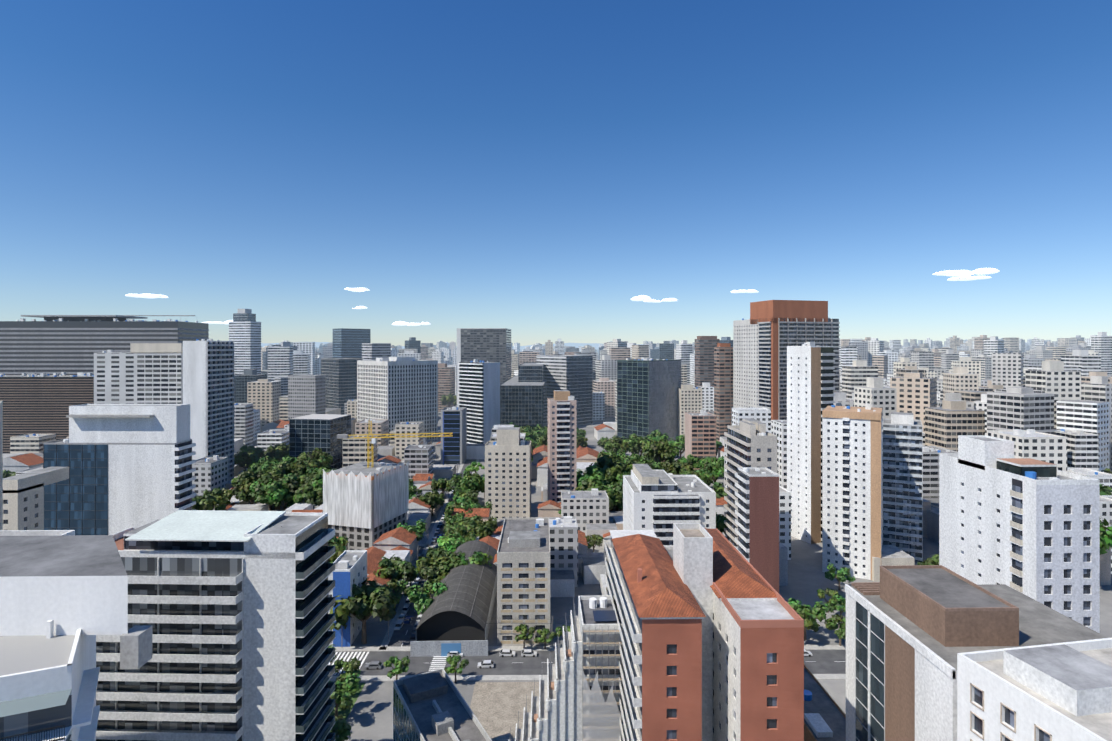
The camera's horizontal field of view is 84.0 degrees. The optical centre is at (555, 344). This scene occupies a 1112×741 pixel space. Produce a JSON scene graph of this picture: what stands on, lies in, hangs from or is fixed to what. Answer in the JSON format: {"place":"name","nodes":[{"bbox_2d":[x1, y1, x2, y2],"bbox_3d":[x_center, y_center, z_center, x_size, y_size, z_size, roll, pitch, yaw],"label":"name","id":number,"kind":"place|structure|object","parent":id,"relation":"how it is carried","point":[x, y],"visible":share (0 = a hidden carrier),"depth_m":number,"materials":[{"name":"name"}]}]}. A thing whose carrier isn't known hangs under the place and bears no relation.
{"place":"outdoors","nodes":[
{"label":"outdoors","id":0,"kind":"place"},
{"bbox_2d":[261,342,642,346],"bbox_3d":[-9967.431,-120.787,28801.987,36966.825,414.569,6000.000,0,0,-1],"label":"hills","id":1,"kind":"structure","parent":0,"point":[317,344],"depth_m":32017.90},
{"bbox_2d":[0,0,1111,345],"label":"sky","id":2,"kind":"structure","parent":0,"point":[534,169],"materials":[{"name":"blue"}]},
{"bbox_2d":[125,268,999,325],"bbox_3d":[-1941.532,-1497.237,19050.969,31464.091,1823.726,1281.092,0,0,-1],"label":"cloud","id":3,"kind":"structure","parent":0,"point":[962,274],"depth_m":18901.44,"materials":[{"name":"white"}]},
{"bbox_2d":[328,459,845,740],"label":"roads","id":4,"kind":"structure","parent":0,"point":[495,707],"depth_m":165.11,"materials":[{"name":"grey asphalt"}]},
{"bbox_2d":[328,673,360,716],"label":"tree","id":5,"kind":"object","parent":4,"relation":"on","point":[350,684],"visible":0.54,"depth_m":142.22,"materials":[{"name":"green plant"}]},
{"bbox_2d":[334,657,360,691],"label":"tree","id":6,"kind":"object","parent":4,"relation":"on","point":[350,667],"visible":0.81,"depth_m":152.74,"materials":[{"name":"green plant"}]},
{"bbox_2d":[395,519,426,540],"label":"tree","id":7,"kind":"object","parent":4,"relation":"on","point":[419,529],"visible":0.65,"depth_m":255.89,"materials":[{"name":"green plant"}]},
{"bbox_2d":[213,346,1111,740],"bbox_3d":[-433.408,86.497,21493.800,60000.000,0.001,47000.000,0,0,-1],"label":"ground","id":8,"kind":"structure","parent":0,"point":[369,718],"depth_m":201.95,"materials":[{"name":"grey concrete"}]},
{"bbox_2d":[0,401,2,529],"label":"building","id":9,"kind":"structure","parent":8,"relation":"on","point":[1,465],"depth_m":161.23,"materials":[{"name":"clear glass"}]},
{"bbox_2d":[3,467,68,529],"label":"building","id":10,"kind":"structure","parent":8,"relation":"on","point":[23,501],"depth_m":188.80,"materials":[{"name":"beige concrete"}]},
{"bbox_2d":[0,530,74,535],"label":"neighbour roof","id":11,"kind":"structure","parent":8,"relation":"on","point":[34,532],"depth_m":78.11,"materials":[{"name":"white concrete"}]},
{"bbox_2d":[0,535,151,740],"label":"building","id":12,"kind":"structure","parent":8,"relation":"on","point":[63,601],"depth_m":55.24,"materials":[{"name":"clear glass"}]},
{"bbox_2d":[0,315,208,453],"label":"building","id":13,"kind":"structure","parent":8,"relation":"on","point":[46,372],"depth_m":489.77,"materials":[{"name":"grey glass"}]},
{"bbox_2d":[43,404,195,534],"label":"building","id":14,"kind":"structure","parent":8,"relation":"on","point":[129,465],"depth_m":220.96,"materials":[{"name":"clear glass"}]},
{"bbox_2d":[94,343,182,403],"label":"building","id":15,"kind":"structure","parent":8,"relation":"on","point":[145,373],"depth_m":392.91,"materials":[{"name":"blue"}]},
{"bbox_2d":[183,339,233,480],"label":"slim tower","id":16,"kind":"structure","parent":8,"relation":"on","point":[208,380],"depth_m":369.93,"materials":[{"name":"white concrete"}]},
{"bbox_2d":[192,493,227,510],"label":"tree","id":17,"kind":"object","parent":8,"relation":"on","point":[207,501],"visible":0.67,"depth_m":285.39,"materials":[{"name":"green plant"}]},
{"bbox_2d":[96,510,334,740],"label":"balcony tower","id":18,"kind":"structure","parent":8,"relation":"on","point":[232,608],"depth_m":96.74,"materials":[{"name":"white concrete"}]},
{"bbox_2d":[203,487,232,505],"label":"tree","id":19,"kind":"object","parent":8,"relation":"on","point":[227,493],"visible":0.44,"depth_m":311.78,"materials":[{"name":"green plant"}]},
{"bbox_2d":[229,309,260,374],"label":"tall tower","id":20,"kind":"structure","parent":8,"relation":"on","point":[244,331],"depth_m":755.58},
{"bbox_2d":[236,477,255,503],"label":"tree","id":21,"kind":"object","parent":8,"relation":"on","point":[246,489],"visible":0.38,"depth_m":312.16,"materials":[{"name":"green plant"}]},
{"bbox_2d":[234,450,259,470],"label":"tree","id":22,"kind":"object","parent":8,"relation":"on","point":[241,458],"visible":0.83,"depth_m":400.43,"materials":[{"name":"green plant"}]},
{"bbox_2d":[231,468,271,496],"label":"tree","id":23,"kind":"object","parent":8,"relation":"on","point":[249,474],"visible":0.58,"depth_m":317.97,"materials":[{"name":"green plant"}]},
{"bbox_2d":[237,444,265,457],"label":"tree","id":24,"kind":"object","parent":8,"relation":"on","point":[260,452],"visible":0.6,"depth_m":423.32,"materials":[{"name":"green plant"}]},
{"bbox_2d":[249,479,292,510],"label":"tree","id":25,"kind":"object","parent":8,"relation":"on","point":[273,491],"visible":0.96,"depth_m":301.94,"materials":[{"name":"green plant"}]},
{"bbox_2d":[264,444,288,461],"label":"tree","id":26,"kind":"object","parent":8,"relation":"on","point":[278,454],"visible":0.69,"depth_m":415.72,"materials":[{"name":"green plant"}]},
{"bbox_2d":[262,475,299,510],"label":"tree","id":27,"kind":"object","parent":8,"relation":"on","point":[293,487],"visible":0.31,"depth_m":312.23,"materials":[{"name":"green plant"}]},
{"bbox_2d":[267,462,296,475],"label":"tree","id":28,"kind":"object","parent":8,"relation":"on","point":[281,468],"visible":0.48,"depth_m":349.00,"materials":[{"name":"green plant"}]},
{"bbox_2d":[283,460,306,482],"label":"tree","id":29,"kind":"object","parent":8,"relation":"on","point":[300,467],"visible":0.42,"depth_m":355.45,"materials":[{"name":"green plant"}]},
{"bbox_2d":[288,375,325,420],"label":"high-rise building","id":30,"kind":"structure","parent":8,"relation":"on","point":[306,394],"depth_m":557.11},
{"bbox_2d":[293,483,322,505],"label":"tree","id":31,"kind":"object","parent":8,"relation":"on","point":[309,495],"visible":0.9,"depth_m":305.32,"materials":[{"name":"green plant"}]},
{"bbox_2d":[297,448,332,465],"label":"tree","id":32,"kind":"object","parent":8,"relation":"on","point":[315,454],"visible":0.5,"depth_m":385.44,"materials":[{"name":"green plant"}]},
{"bbox_2d":[306,466,336,487],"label":"tree","id":33,"kind":"object","parent":8,"relation":"on","point":[317,481],"visible":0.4,"depth_m":317.31,"materials":[{"name":"green plant"}]},
{"bbox_2d":[328,539,343,562],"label":"tree","id":34,"kind":"object","parent":8,"relation":"on","point":[339,549],"visible":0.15,"depth_m":214.75,"materials":[{"name":"green plant"}]},
{"bbox_2d":[330,714,352,740],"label":"tree","id":35,"kind":"object","parent":8,"relation":"on","point":[341,727],"visible":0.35,"depth_m":127.31,"materials":[{"name":"green plant"}]},
{"bbox_2d":[321,358,362,414],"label":"dark office","id":36,"kind":"structure","parent":8,"relation":"on","point":[341,381],"depth_m":722.78,"materials":[{"name":"glass"}]},
{"bbox_2d":[328,550,366,646],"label":"building","id":37,"kind":"structure","parent":8,"relation":"on","point":[350,569],"depth_m":178.06,"materials":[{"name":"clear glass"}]},
{"bbox_2d":[333,328,370,357],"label":"high-rise building","id":38,"kind":"structure","parent":8,"relation":"on","point":[347,342],"depth_m":904.45,"materials":[{"name":"blue glass"}]},
{"bbox_2d":[329,577,396,643],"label":"tree","id":39,"kind":"object","parent":8,"relation":"on","point":[373,598],"visible":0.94,"depth_m":176.52,"materials":[{"name":"green plant"}]},
{"bbox_2d":[323,460,408,549],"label":"building","id":40,"kind":"structure","parent":8,"relation":"on","point":[364,507],"depth_m":258.78,"materials":[{"name":"grey"}]},
{"bbox_2d":[337,420,452,467],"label":"tower crane","id":41,"kind":"object","parent":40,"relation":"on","point":[342,436],"visible":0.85,"depth_m":273.70,"materials":[{"name":"yellow metal"}]},
{"bbox_2d":[362,343,390,359],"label":"high-rise building","id":42,"kind":"structure","parent":8,"relation":"on","point":[372,351],"depth_m":803.01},
{"bbox_2d":[373,554,416,591],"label":"tree","id":43,"kind":"object","parent":8,"relation":"on","point":[397,568],"visible":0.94,"depth_m":209.82,"materials":[{"name":"green plant"}]},
{"bbox_2d":[383,656,409,679],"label":"tree","id":44,"kind":"object","parent":8,"relation":"on","point":[398,665],"visible":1,"depth_m":156.98,"materials":[{"name":"green plant"}]},
{"bbox_2d":[381,579,411,611],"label":"tree","id":45,"kind":"object","parent":8,"relation":"on","point":[399,587],"visible":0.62,"depth_m":199.78,"materials":[{"name":"green plant"}]},
{"bbox_2d":[357,357,437,443],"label":"building","id":46,"kind":"structure","parent":8,"relation":"on","point":[394,390],"depth_m":544.96,"materials":[{"name":"white concrete"}]},
{"bbox_2d":[406,579,446,614],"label":"tree","id":47,"kind":"object","parent":8,"relation":"on","point":[421,600],"visible":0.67,"depth_m":188.33,"materials":[{"name":"green plant"}]},
{"bbox_2d":[415,490,438,509],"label":"tree","id":48,"kind":"object","parent":8,"relation":"on","point":[431,497],"visible":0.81,"depth_m":307.75,"materials":[{"name":"green plant"}]},
{"bbox_2d":[416,549,460,581],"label":"tree","id":49,"kind":"object","parent":8,"relation":"on","point":[430,570],"visible":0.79,"depth_m":210.32,"materials":[{"name":"green plant"}]},
{"bbox_2d":[431,478,451,497],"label":"tree","id":50,"kind":"object","parent":8,"relation":"on","point":[443,485],"visible":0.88,"depth_m":342.57,"materials":[{"name":"green plant"}]},
{"bbox_2d":[393,668,491,740],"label":"building","id":51,"kind":"structure","parent":8,"relation":"on","point":[431,706],"depth_m":116.36,"materials":[{"name":"blue glass"}]},
{"bbox_2d":[438,538,461,551],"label":"tree","id":52,"kind":"object","parent":8,"relation":"on","point":[450,544],"visible":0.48,"depth_m":235.71,"materials":[{"name":"green plant"}]},
{"bbox_2d":[410,540,496,656],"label":"arched-roof hangar","id":53,"kind":"structure","parent":8,"relation":"on","point":[455,612],"depth_m":176.66,"materials":[{"name":"grey metal"}]},
{"bbox_2d":[441,407,466,464],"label":"blue office","id":54,"kind":"structure","parent":8,"relation":"on","point":[454,446],"depth_m":447.04,"materials":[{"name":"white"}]},
{"bbox_2d":[444,654,468,682],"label":"tree","id":55,"kind":"object","parent":8,"relation":"on","point":[454,660],"visible":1,"depth_m":156.72,"materials":[{"name":"green plant"}]},
{"bbox_2d":[444,501,472,518],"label":"tree","id":56,"kind":"object","parent":8,"relation":"on","point":[450,510],"visible":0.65,"depth_m":280.36,"materials":[{"name":"green plant"}]},
{"bbox_2d":[446,519,481,537],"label":"tree","id":57,"kind":"object","parent":8,"relation":"on","point":[472,523],"visible":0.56,"depth_m":253.23,"materials":[{"name":"green plant"}]},
{"bbox_2d":[449,471,480,493],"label":"tree","id":58,"kind":"object","parent":8,"relation":"on","point":[467,481],"visible":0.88,"depth_m":327.96,"materials":[{"name":"green plant"}]},
{"bbox_2d":[453,487,478,503],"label":"tree","id":59,"kind":"object","parent":8,"relation":"on","point":[466,493],"visible":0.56,"depth_m":310.90,"materials":[{"name":"green plant"}]},
{"bbox_2d":[455,551,492,566],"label":"tree","id":60,"kind":"object","parent":8,"relation":"on","point":[476,558],"visible":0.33,"depth_m":213.37,"materials":[{"name":"green plant"}]},
{"bbox_2d":[462,515,493,538],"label":"tree","id":61,"kind":"object","parent":8,"relation":"on","point":[486,527],"visible":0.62,"depth_m":256.81,"materials":[{"name":"green plant"}]},
{"bbox_2d":[458,359,499,443],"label":"high-rise building","id":62,"kind":"structure","parent":8,"relation":"on","point":[479,390],"depth_m":504.23,"materials":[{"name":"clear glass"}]},
{"bbox_2d":[457,328,510,406],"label":"building","id":63,"kind":"structure","parent":8,"relation":"on","point":[488,344],"depth_m":758.78,"materials":[{"name":"grey concrete"}]},
{"bbox_2d":[485,427,530,517],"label":"apartment building","id":64,"kind":"structure","parent":8,"relation":"on","point":[507,472],"depth_m":308.19,"materials":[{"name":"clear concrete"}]},
{"bbox_2d":[497,509,549,644],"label":"building","id":65,"kind":"structure","parent":8,"relation":"on","point":[523,571],"depth_m":178.55,"materials":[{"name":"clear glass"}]},
{"bbox_2d":[500,376,546,426],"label":"building","id":66,"kind":"structure","parent":8,"relation":"on","point":[522,404],"depth_m":558.40,"materials":[{"name":"grey glass"}]},
{"bbox_2d":[514,624,535,647],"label":"tree","id":67,"kind":"object","parent":8,"relation":"on","point":[524,632],"visible":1,"depth_m":174.67,"materials":[{"name":"green plant"}]},
{"bbox_2d":[518,363,543,381],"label":"building","id":68,"kind":"structure","parent":8,"relation":"on","point":[530,372],"depth_m":618.25,"materials":[{"name":"glass"}]},
{"bbox_2d":[534,628,556,648],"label":"tree","id":69,"kind":"object","parent":8,"relation":"on","point":[543,632],"visible":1,"depth_m":174.14,"materials":[{"name":"green plant"}]},
{"bbox_2d":[3,379,1111,596],"bbox_3d":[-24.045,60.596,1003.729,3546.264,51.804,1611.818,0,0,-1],"label":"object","id":70,"kind":"structure","parent":8,"relation":"on","point":[578,519],"depth_m":306.78,"materials":[{"name":"grey"}]},
{"bbox_2d":[548,390,576,502],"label":"apartment tower","id":71,"kind":"structure","parent":8,"relation":"on","point":[562,440],"depth_m":318.82,"materials":[{"name":"beige concrete"}]},
{"bbox_2d":[536,355,592,425],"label":"building","id":72,"kind":"structure","parent":8,"relation":"on","point":[573,374],"depth_m":663.91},
{"bbox_2d":[508,595,623,740],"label":"scaffolded building","id":73,"kind":"structure","parent":8,"relation":"on","point":[577,699],"depth_m":103.31,"materials":[{"name":"white concrete"}]},
{"bbox_2d":[575,479,607,490],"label":"tree","id":74,"kind":"object","parent":8,"relation":"on","point":[587,484],"visible":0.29,"depth_m":310.63,"materials":[{"name":"green plant"}]},
{"bbox_2d":[341,463,845,646],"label":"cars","id":75,"kind":"object","parent":8,"relation":"on","point":[552,619],"visible":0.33,"depth_m":176.69,"materials":[{"name":"grey"}]},
{"bbox_2d":[585,534,602,551],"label":"tree","id":76,"kind":"object","parent":8,"relation":"on","point":[594,539],"visible":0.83,"depth_m":249.65,"materials":[{"name":"green plant"}]},
{"bbox_2d":[577,465,611,485],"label":"tree","id":77,"kind":"object","parent":8,"relation":"on","point":[595,473],"visible":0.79,"depth_m":323.38,"materials":[{"name":"green plant"}]},
{"bbox_2d":[589,455,624,479],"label":"tree","id":78,"kind":"object","parent":8,"relation":"on","point":[604,462],"visible":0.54,"depth_m":336.55,"materials":[{"name":"green plant"}]},
{"bbox_2d":[605,437,634,452],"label":"tree","id":79,"kind":"object","parent":8,"relation":"on","point":[615,444],"visible":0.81,"depth_m":442.94,"materials":[{"name":"green plant"}]},
{"bbox_2d":[633,437,654,456],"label":"tree","id":80,"kind":"object","parent":8,"relation":"on","point":[638,444],"visible":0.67,"depth_m":445.49,"materials":[{"name":"green plant"}]},
{"bbox_2d":[617,357,680,441],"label":"green glass office","id":81,"kind":"structure","parent":8,"relation":"on","point":[647,396],"depth_m":538.83,"materials":[{"name":"grey"}]},
{"bbox_2d":[642,438,678,462],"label":"tree","id":82,"kind":"object","parent":8,"relation":"on","point":[663,450],"visible":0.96,"depth_m":394.85,"materials":[{"name":"green plant"}]},
{"bbox_2d":[623,464,715,545],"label":"office building","id":83,"kind":"structure","parent":8,"relation":"on","point":[659,503],"depth_m":225.32,"materials":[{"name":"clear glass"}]},
{"bbox_2d":[234,332,1111,471],"bbox_3d":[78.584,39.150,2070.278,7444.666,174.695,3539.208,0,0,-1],"label":"city","id":84,"kind":"object","parent":8,"relation":"on","point":[982,384],"visible":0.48,"depth_m":498.82,"materials":[{"name":"grey concrete"}]},
{"bbox_2d":[668,435,684,457],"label":"tree","id":85,"kind":"object","parent":8,"relation":"on","point":[679,443],"visible":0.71,"depth_m":447.24,"materials":[{"name":"green plant"}]},
{"bbox_2d":[664,460,692,473],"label":"tree","id":86,"kind":"object","parent":8,"relation":"on","point":[677,466],"visible":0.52,"depth_m":366.00,"materials":[{"name":"green plant"}]},
{"bbox_2d":[676,454,700,468],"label":"tree","id":87,"kind":"object","parent":8,"relation":"on","point":[694,461],"visible":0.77,"depth_m":393.30,"materials":[{"name":"green plant"}]},
{"bbox_2d":[678,384,701,435],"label":"apartment building","id":88,"kind":"structure","parent":8,"relation":"on","point":[689,397],"depth_m":540.75,"materials":[{"name":"white concrete"}]},
{"bbox_2d":[685,410,715,470],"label":"apartment building","id":89,"kind":"structure","parent":8,"relation":"on","point":[700,434],"depth_m":420.37,"materials":[{"name":"pink concrete"}]},
{"bbox_2d":[605,523,803,740],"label":"brick wings","id":90,"kind":"object","parent":8,"relation":"on","point":[712,636],"visible":0.9,"depth_m":87.98},
{"bbox_2d":[695,336,719,386],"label":"dark brown tower","id":91,"kind":"structure","parent":8,"relation":"on","point":[704,357],"depth_m":703.91,"materials":[{"name":"concrete"}]},
{"bbox_2d":[699,458,723,490],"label":"tree","id":92,"kind":"object","parent":8,"relation":"on","point":[717,465],"visible":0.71,"depth_m":358.22,"materials":[{"name":"green plant"}]},
{"bbox_2d":[714,343,732,441],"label":"brown tower","id":93,"kind":"structure","parent":8,"relation":"on","point":[723,379],"depth_m":522.62,"materials":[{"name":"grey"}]},
{"bbox_2d":[724,418,776,546],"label":"apartment building","id":94,"kind":"structure","parent":8,"relation":"on","point":[750,442],"depth_m":215.65,"materials":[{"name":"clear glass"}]},
{"bbox_2d":[735,467,778,592],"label":"red brown block","id":95,"kind":"structure","parent":8,"relation":"on","point":[757,520],"depth_m":189.55,"materials":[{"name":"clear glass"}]},
{"bbox_2d":[733,300,839,419],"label":"skyscraper","id":96,"kind":"structure","parent":8,"relation":"on","point":[767,333],"depth_m":475.60,"materials":[{"name":"white concrete"}]},
{"bbox_2d":[788,598,828,639],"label":"tree","id":97,"kind":"object","parent":8,"relation":"on","point":[819,610],"visible":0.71,"depth_m":179.60,"materials":[{"name":"green plant"}]},
{"bbox_2d":[787,342,834,543],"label":"high-rise building","id":98,"kind":"structure","parent":8,"relation":"on","point":[810,382],"depth_m":271.51,"materials":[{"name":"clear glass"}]},
{"bbox_2d":[825,614,845,645],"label":"tree","id":99,"kind":"object","parent":8,"relation":"on","point":[840,632],"visible":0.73,"depth_m":176.62,"materials":[{"name":"green plant"}]},
{"bbox_2d":[827,594,845,618],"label":"tree","id":100,"kind":"object","parent":8,"relation":"on","point":[839,599],"visible":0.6,"depth_m":192.35,"materials":[{"name":"green plant"}]},
{"bbox_2d":[825,562,855,590],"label":"tree","id":101,"kind":"object","parent":8,"relation":"on","point":[842,573],"visible":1,"depth_m":216.73,"materials":[{"name":"green plant"}]},
{"bbox_2d":[822,399,881,579],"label":"apartment tower","id":102,"kind":"structure","parent":8,"relation":"on","point":[852,488],"depth_m":230.46,"materials":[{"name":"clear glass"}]},
{"bbox_2d":[883,412,922,561],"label":"high-rise building","id":103,"kind":"structure","parent":8,"relation":"on","point":[902,481],"depth_m":249.14,"materials":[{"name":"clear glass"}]},
{"bbox_2d":[923,446,957,497],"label":"apartment building","id":104,"kind":"structure","parent":8,"relation":"on","point":[930,471],"depth_m":301.97,"materials":[{"name":"white concrete"}]},
{"bbox_2d":[804,565,1106,740],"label":"building","id":105,"kind":"structure","parent":8,"relation":"on","point":[912,631],"depth_m":89.13,"materials":[{"name":"grey concrete"}]},
{"bbox_2d":[939,435,1099,632],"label":"white tower","id":106,"kind":"structure","parent":8,"relation":"on","point":[1029,527],"depth_m":116.16,"materials":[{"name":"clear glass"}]},
{"bbox_2d":[957,638,1111,740],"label":"building","id":107,"kind":"structure","parent":8,"relation":"on","point":[1055,692],"depth_m":64.34,"materials":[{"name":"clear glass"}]},
{"bbox_2d":[1100,517,1111,554],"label":"tree","id":108,"kind":"object","parent":8,"relation":"on","point":[1105,539],"visible":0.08,"depth_m":212.29,"materials":[{"name":"green plant"}]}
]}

